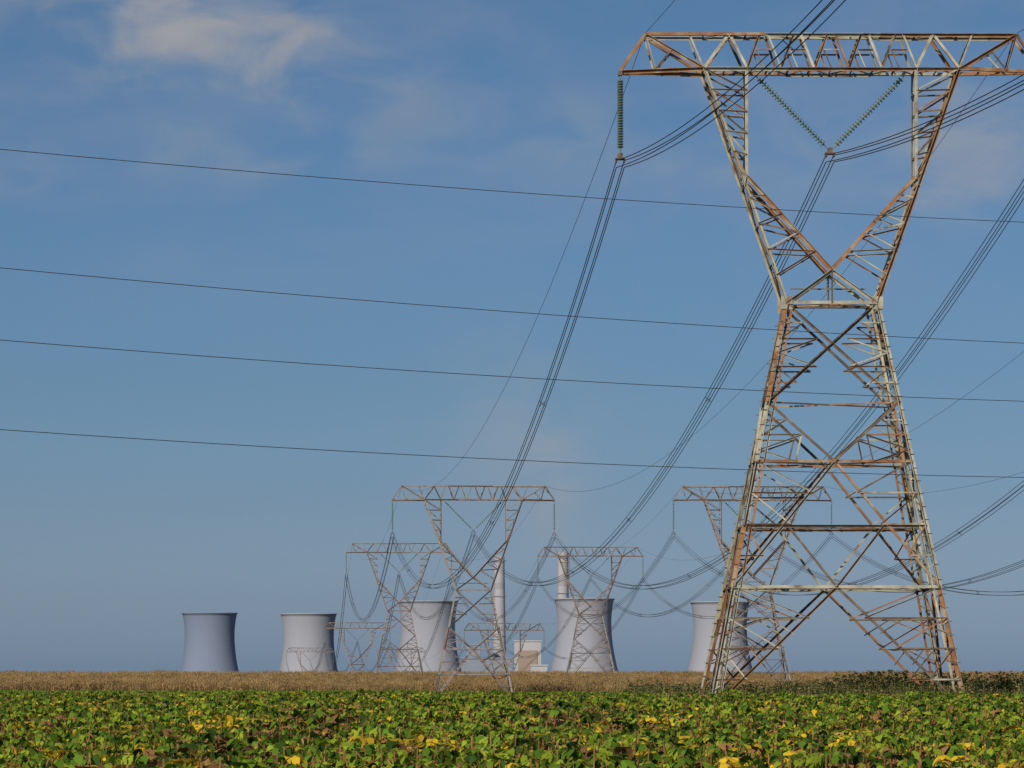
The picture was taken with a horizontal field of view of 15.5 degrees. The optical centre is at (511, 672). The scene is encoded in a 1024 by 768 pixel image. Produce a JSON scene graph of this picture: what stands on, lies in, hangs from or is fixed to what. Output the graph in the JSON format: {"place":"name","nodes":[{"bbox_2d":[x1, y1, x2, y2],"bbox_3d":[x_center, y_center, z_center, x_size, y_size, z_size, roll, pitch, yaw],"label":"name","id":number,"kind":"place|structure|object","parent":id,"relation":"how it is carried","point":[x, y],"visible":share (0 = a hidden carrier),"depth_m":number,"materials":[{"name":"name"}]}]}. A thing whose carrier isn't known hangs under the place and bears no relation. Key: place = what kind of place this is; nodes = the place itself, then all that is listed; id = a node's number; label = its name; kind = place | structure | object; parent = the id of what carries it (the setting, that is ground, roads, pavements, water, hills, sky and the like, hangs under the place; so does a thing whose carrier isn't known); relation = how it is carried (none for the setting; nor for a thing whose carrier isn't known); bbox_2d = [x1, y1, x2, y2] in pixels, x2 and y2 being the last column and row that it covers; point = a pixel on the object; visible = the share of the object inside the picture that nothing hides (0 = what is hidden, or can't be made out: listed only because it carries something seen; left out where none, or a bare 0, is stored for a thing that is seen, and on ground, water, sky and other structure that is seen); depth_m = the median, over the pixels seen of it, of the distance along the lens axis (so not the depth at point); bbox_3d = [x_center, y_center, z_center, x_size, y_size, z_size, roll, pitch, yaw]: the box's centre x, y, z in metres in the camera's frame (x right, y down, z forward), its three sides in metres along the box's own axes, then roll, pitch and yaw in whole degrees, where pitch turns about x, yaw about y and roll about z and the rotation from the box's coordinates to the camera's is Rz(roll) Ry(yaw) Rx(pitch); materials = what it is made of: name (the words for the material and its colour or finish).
{"place":"outdoors","nodes":[
{"label":"outdoors","id":0,"kind":"place"},
{"bbox_2d":[461,657,512,672],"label":"turbine hall","id":1,"kind":"structure","parent":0,"point":[474,665],"depth_m":4400.00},
{"bbox_2d":[0,669,1022,691],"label":"maize field","id":2,"kind":"structure","parent":0,"point":[521,680],"depth_m":712.59,"materials":[{"name":"brown plant"}]},
{"bbox_2d":[0,688,1023,767],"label":"soybean field","id":3,"kind":"structure","parent":0,"point":[501,728],"depth_m":76.51,"materials":[{"name":"green plant"}]},
{"bbox_2d":[0,0,1023,673],"label":"sky","id":4,"kind":"structure","parent":0,"point":[106,543],"materials":[{"name":"blue"}]},
{"bbox_2d":[514,642,540,671],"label":"walls","id":5,"kind":"structure","parent":0,"point":[532,646],"depth_m":4550.00,"materials":[{"name":"grey concrete"}]},
{"bbox_2d":[518,650,536,671],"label":"facade panel","id":6,"kind":"structure","parent":5,"relation":"attached to","point":[524,661],"depth_m":4548.90,"materials":[{"name":"beige concrete"}]},
{"bbox_2d":[514,640,541,641],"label":"roof","id":7,"kind":"structure","parent":5,"relation":"on","point":[528,640],"depth_m":4549.00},
{"bbox_2d":[531,666,546,671],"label":"walls","id":8,"kind":"structure","parent":0,"point":[539,668],"depth_m":4420.00,"materials":[{"name":"grey concrete"}]},
{"bbox_2d":[550,598,617,672],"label":"cooling tower","id":9,"kind":"structure","parent":0,"point":[589,638],"depth_m":4470.77,"materials":[{"name":"concrete"}]},
{"bbox_3d":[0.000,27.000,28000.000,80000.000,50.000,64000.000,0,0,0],"label":"ground","id":10,"kind":"structure","parent":0,"visible":0},
{"bbox_2d":[181,612,238,672],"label":"cooling tower","id":11,"kind":"structure","parent":10,"relation":"on","point":[209,644],"depth_m":4801.05,"materials":[{"name":"grey concrete"}]},
{"bbox_2d":[279,613,337,672],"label":"cooling tower","id":12,"kind":"structure","parent":10,"relation":"on","point":[302,631],"depth_m":4800.74,"materials":[{"name":"concrete"}]},
{"bbox_2d":[286,648,333,670],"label":"transmission tower","id":13,"kind":"structure","parent":10,"relation":"on","point":[308,659],"depth_m":2047.07,"materials":[{"name":"metal"}]},
{"bbox_2d":[0,689,632,694],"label":"grass strip","id":14,"kind":"object","parent":10,"relation":"on","point":[229,691],"depth_m":620.22,"materials":[{"name":"brown plant"}]},
{"bbox_2d":[324,622,389,671],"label":"transmission tower","id":15,"kind":"structure","parent":10,"relation":"on","point":[361,656],"depth_m":1479.01,"materials":[{"name":"metal"}]},
{"bbox_2d":[345,543,451,672],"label":"transmission tower","id":16,"kind":"structure","parent":10,"relation":"on","point":[406,626],"depth_m":915.83,"materials":[{"name":"metal"}]},
{"bbox_2d":[378,648,423,671],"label":"transmission tower","id":17,"kind":"structure","parent":10,"relation":"on","point":[401,660],"depth_m":2047.12,"materials":[{"name":"metal"}]},
{"bbox_2d":[395,600,460,672],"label":"cooling tower","id":18,"kind":"structure","parent":10,"relation":"on","point":[424,631],"depth_m":4469.51,"materials":[{"name":"concrete"}]},
{"bbox_2d":[390,485,555,692],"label":"transmission tower","id":19,"kind":"structure","parent":10,"relation":"on","point":[496,625],"depth_m":595.05,"materials":[{"name":"metal"}]},
{"bbox_2d":[466,645,480,656],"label":"walls","id":20,"kind":"structure","parent":10,"relation":"on","point":[477,651],"depth_m":4450.00,"materials":[{"name":"white concrete"}]},
{"bbox_2d":[493,556,505,656],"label":"chimney","id":21,"kind":"object","parent":10,"relation":"on","point":[499,592],"visible":0.52,"depth_m":4614.17,"materials":[{"name":"concrete"}]},
{"bbox_2d":[463,623,544,672],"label":"transmission tower","id":22,"kind":"structure","parent":10,"relation":"on","point":[521,648],"depth_m":1204.18,"materials":[{"name":"metal"}]},
{"bbox_2d":[557,552,568,597],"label":"chimney","id":23,"kind":"object","parent":10,"relation":"on","point":[563,589],"visible":0.24,"depth_m":4614.35,"materials":[{"name":"concrete"}]},
{"bbox_2d":[537,547,643,674],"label":"transmission tower","id":24,"kind":"structure","parent":10,"relation":"on","point":[621,556],"depth_m":916.18,"materials":[{"name":"metal"}]},
{"bbox_2d":[687,601,751,671],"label":"cooling tower","id":25,"kind":"structure","parent":10,"relation":"on","point":[702,630],"depth_m":4534.34,"materials":[{"name":"concrete"}]},
{"bbox_2d":[671,486,833,688],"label":"transmission tower","id":26,"kind":"structure","parent":10,"relation":"on","point":[720,541],"depth_m":607.20,"materials":[{"name":"metal"}]},
{"bbox_2d":[605,670,1023,696],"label":"tall weeds","id":27,"kind":"object","parent":10,"relation":"on","point":[879,684],"visible":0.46,"depth_m":238.31,"materials":[{"name":"plant"}]},
{"bbox_2d":[615,32,1023,694],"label":"transmission tower","id":28,"kind":"structure","parent":10,"relation":"on","point":[787,308],"depth_m":229.20,"materials":[{"name":"metal"}]},
{"bbox_2d":[286,0,1023,671],"bbox_3d":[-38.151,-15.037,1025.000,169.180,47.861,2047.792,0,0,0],"label":"overhead power lines","id":29,"kind":"object","parent":28,"relation":"hanging from","point":[730,350],"visible":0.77,"depth_m":268.60,"materials":[{"name":"metal"}]},
{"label":"transmission tower","id":30,"kind":"object","parent":10,"relation":"on","visible":0},
{"bbox_2d":[381,351,1023,672],"bbox_3d":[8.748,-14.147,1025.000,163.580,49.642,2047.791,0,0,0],"label":"overhead power lines","id":31,"kind":"object","parent":30,"relation":"hanging from","point":[946,587],"visible":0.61,"depth_m":569.46,"materials":[{"name":"metal"}]},
{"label":"utility pole","id":32,"kind":"object","parent":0,"visible":0},
{"bbox_2d":[0,149,1023,477],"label":"distribution wires","id":33,"kind":"object","parent":32,"relation":"attached to","point":[484,309],"visible":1,"depth_m":98.46,"materials":[{"name":"metal"}]}
]}

